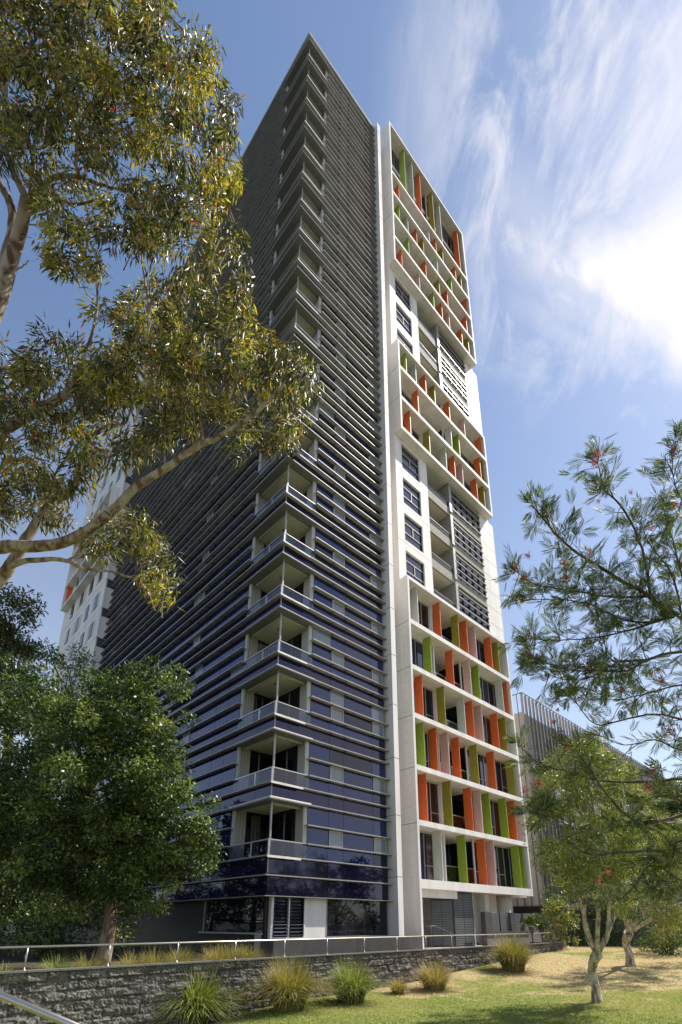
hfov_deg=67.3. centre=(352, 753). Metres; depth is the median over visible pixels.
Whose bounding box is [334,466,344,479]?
window
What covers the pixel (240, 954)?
grass tussock
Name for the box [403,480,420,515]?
window
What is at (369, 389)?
window
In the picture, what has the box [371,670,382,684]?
window
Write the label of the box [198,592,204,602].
window
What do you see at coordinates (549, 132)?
sky
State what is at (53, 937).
shade tree
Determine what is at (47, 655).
light tree
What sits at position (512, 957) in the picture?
grass tussock
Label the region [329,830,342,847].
window
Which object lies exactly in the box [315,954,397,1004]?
grass tussock
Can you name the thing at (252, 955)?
grass tussock
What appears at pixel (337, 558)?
window
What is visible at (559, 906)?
shrub
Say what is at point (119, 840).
dense tree
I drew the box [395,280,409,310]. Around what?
window
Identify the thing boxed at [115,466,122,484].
wing window
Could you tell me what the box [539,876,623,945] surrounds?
shrub
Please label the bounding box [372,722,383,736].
window
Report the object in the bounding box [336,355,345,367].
window
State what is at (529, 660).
grevillea tree
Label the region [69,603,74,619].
wing window
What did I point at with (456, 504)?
screened window
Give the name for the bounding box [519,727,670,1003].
paperbark tree
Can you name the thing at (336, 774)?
window
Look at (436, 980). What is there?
grass tussock
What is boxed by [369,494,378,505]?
window
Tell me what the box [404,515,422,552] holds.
window
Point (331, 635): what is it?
apartment tower
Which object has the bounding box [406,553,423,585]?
window
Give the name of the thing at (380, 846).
window
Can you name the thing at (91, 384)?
gum tree
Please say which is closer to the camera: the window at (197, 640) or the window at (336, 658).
the window at (336, 658)
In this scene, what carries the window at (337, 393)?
in the apartment tower
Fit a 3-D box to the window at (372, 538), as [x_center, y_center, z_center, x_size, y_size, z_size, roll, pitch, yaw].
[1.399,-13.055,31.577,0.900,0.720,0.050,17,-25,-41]
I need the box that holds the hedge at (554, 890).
[551,885,681,945]
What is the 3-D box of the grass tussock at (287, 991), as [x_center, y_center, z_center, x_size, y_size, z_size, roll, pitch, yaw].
[-1.606,5.739,13.182,3.264,1.538,3.428,0,-18,0]
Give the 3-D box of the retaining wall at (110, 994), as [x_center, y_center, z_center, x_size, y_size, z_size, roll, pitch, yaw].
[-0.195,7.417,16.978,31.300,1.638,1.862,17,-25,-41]
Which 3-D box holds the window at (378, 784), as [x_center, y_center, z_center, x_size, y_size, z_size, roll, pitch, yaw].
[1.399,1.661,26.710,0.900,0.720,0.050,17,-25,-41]
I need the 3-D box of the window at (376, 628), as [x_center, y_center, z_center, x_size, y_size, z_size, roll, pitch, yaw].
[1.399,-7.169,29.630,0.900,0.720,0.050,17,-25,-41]
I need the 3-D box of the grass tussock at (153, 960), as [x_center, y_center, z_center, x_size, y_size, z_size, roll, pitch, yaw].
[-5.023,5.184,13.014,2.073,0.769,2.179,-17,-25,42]
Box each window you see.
[64,628,69,644]
[66,641,76,661]
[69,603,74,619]
[71,614,81,636]
[76,588,86,610]
[78,632,83,649]
[80,649,89,670]
[83,604,89,622]
[86,620,94,640]
[88,578,93,595]
[91,591,100,612]
[96,493,104,508]
[96,566,104,585]
[99,472,108,493]
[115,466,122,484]
[183,732,189,743]
[193,636,200,646]
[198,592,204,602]
[198,898,263,955]
[203,551,209,560]
[272,897,305,938]
[326,899,388,936]
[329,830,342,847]
[330,706,343,722]
[330,766,343,782]
[331,651,343,666]
[332,600,343,614]
[333,508,344,521]
[333,552,344,566]
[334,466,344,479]
[335,390,345,402]
[335,427,344,439]
[336,322,345,334]
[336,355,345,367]
[368,387,376,398]
[368,420,377,432]
[369,456,378,468]
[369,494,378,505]
[370,534,379,546]
[370,576,380,589]
[371,622,381,635]
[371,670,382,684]
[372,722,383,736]
[373,778,384,792]
[373,838,386,853]
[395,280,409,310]
[396,305,410,335]
[397,331,411,353]
[402,447,418,481]
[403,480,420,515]
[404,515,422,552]
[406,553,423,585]
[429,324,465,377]
[431,348,468,401]
[434,373,469,418]
[437,483,481,535]
[438,514,484,566]
[438,547,487,599]
[439,582,490,631]
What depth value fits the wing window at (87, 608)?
50.27 m
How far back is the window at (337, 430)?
31.57 m
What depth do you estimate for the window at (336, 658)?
26.69 m
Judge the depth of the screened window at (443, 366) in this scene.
46.12 m
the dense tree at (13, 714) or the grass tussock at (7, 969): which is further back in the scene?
the dense tree at (13, 714)
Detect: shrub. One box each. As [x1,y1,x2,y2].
[533,890,581,948]
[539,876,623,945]
[588,898,648,946]
[631,906,681,955]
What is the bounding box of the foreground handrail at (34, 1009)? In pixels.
[0,990,79,1023]
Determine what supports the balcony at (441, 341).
in the apartment tower
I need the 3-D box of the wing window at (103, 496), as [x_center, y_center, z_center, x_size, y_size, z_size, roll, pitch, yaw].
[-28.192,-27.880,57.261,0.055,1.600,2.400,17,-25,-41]
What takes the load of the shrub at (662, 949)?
on the lawn at (572, 978)
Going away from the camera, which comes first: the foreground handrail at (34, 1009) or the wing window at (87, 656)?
the foreground handrail at (34, 1009)
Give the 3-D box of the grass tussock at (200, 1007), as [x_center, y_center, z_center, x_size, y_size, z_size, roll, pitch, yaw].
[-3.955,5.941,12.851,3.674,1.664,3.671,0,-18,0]
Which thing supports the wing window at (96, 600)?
in the apartment tower
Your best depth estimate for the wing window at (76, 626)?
52.22 m
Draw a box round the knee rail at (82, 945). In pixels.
[0,933,549,970]
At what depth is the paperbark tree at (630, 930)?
20.68 m
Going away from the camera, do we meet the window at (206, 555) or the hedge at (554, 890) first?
the hedge at (554, 890)
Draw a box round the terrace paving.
[424,943,481,948]
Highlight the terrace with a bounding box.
[0,937,552,970]
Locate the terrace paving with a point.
(429, 947)
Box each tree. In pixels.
[0,0,328,617]
[0,582,53,800]
[0,649,103,926]
[0,654,226,965]
[0,833,165,959]
[7,804,87,930]
[9,637,103,954]
[491,419,681,923]
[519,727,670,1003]
[538,843,593,906]
[600,803,681,966]
[605,759,681,884]
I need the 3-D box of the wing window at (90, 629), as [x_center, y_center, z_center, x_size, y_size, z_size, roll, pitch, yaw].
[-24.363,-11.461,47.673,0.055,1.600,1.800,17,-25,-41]
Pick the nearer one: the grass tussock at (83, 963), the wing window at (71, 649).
the grass tussock at (83, 963)
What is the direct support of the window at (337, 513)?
in the apartment tower
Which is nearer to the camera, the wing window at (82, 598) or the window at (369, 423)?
the window at (369, 423)
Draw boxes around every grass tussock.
[1,960,21,983]
[25,950,86,969]
[66,949,110,967]
[108,946,158,974]
[114,944,182,964]
[137,958,258,1023]
[156,945,208,961]
[188,944,240,966]
[194,939,262,964]
[229,942,266,958]
[230,950,341,1011]
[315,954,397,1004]
[380,976,413,993]
[406,956,469,991]
[475,931,552,971]
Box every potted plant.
[519,913,540,944]
[536,920,549,942]
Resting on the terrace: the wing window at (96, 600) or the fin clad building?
the fin clad building
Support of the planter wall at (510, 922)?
on the terrace paving
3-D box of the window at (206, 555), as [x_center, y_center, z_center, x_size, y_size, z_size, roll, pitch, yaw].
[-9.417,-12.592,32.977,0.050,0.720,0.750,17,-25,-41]
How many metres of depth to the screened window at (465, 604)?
38.34 m
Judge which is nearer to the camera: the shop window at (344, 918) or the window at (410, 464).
the shop window at (344, 918)
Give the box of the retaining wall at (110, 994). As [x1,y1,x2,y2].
[0,942,563,1023]
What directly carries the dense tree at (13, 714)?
on the terrace
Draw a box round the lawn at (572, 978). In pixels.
[211,944,681,1023]
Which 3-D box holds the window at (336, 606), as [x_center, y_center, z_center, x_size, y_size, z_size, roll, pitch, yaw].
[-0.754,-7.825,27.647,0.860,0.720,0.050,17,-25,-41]
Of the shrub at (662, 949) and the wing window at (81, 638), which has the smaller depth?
the shrub at (662, 949)
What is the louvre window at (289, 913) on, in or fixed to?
in the apartment tower
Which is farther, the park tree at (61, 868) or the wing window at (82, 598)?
the wing window at (82, 598)
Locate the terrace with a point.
(31, 962)
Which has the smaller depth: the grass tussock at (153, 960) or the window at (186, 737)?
the grass tussock at (153, 960)
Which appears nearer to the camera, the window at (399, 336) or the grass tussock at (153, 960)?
the grass tussock at (153, 960)
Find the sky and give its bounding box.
[0,0,681,784]
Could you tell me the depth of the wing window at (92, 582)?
51.26 m
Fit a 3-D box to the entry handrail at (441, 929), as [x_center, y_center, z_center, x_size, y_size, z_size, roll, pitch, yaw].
[4.484,9.468,26.366,1.939,1.218,0.184,12,-22,-33]
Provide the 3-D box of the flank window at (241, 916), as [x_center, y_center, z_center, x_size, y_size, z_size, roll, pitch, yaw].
[-5.335,7.413,22.096,0.087,2.200,5.050,17,-25,-41]
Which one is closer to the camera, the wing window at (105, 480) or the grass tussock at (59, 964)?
the grass tussock at (59, 964)
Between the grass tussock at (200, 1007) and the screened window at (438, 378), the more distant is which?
the screened window at (438, 378)
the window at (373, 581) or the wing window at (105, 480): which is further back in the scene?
the wing window at (105, 480)
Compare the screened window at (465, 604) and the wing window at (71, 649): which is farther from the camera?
the wing window at (71, 649)
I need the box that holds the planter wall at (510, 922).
[480,912,546,945]
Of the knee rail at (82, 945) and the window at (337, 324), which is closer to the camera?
the knee rail at (82, 945)
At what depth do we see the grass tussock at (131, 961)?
12.22 m
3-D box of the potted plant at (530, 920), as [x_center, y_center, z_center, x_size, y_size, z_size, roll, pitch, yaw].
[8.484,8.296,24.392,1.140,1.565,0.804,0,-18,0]
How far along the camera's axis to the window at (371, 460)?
33.59 m
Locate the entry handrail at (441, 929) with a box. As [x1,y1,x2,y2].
[425,926,453,946]
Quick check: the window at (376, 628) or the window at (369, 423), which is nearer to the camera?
the window at (376, 628)
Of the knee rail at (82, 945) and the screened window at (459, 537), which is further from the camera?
the screened window at (459, 537)
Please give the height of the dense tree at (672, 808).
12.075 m
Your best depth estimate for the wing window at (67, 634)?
54.36 m
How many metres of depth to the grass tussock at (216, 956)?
13.61 m
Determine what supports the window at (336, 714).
in the apartment tower
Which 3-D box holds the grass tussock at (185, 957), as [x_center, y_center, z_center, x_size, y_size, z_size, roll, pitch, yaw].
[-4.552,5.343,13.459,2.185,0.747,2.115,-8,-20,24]
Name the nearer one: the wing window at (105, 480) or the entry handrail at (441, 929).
the entry handrail at (441, 929)
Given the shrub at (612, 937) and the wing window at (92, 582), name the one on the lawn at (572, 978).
the shrub at (612, 937)
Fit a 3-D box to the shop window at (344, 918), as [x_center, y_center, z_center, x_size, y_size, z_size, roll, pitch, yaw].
[0.257,7.615,23.758,4.000,1.600,0.180,17,-25,-41]
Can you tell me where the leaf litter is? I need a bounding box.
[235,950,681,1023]
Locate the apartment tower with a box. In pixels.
[3,31,532,956]
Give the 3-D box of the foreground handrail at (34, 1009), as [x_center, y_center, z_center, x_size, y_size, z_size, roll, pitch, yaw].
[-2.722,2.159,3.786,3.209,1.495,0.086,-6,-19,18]
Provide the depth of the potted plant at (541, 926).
25.82 m
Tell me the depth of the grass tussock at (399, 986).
15.81 m
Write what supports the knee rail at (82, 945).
on the retaining wall at (110, 994)
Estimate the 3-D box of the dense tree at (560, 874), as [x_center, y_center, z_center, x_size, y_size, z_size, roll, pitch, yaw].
[16.943,9.584,36.570,6.350,7.187,5.099,0,-18,0]
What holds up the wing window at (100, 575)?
in the apartment tower
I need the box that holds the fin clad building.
[512,692,681,938]
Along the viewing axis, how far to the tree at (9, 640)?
21.92 m

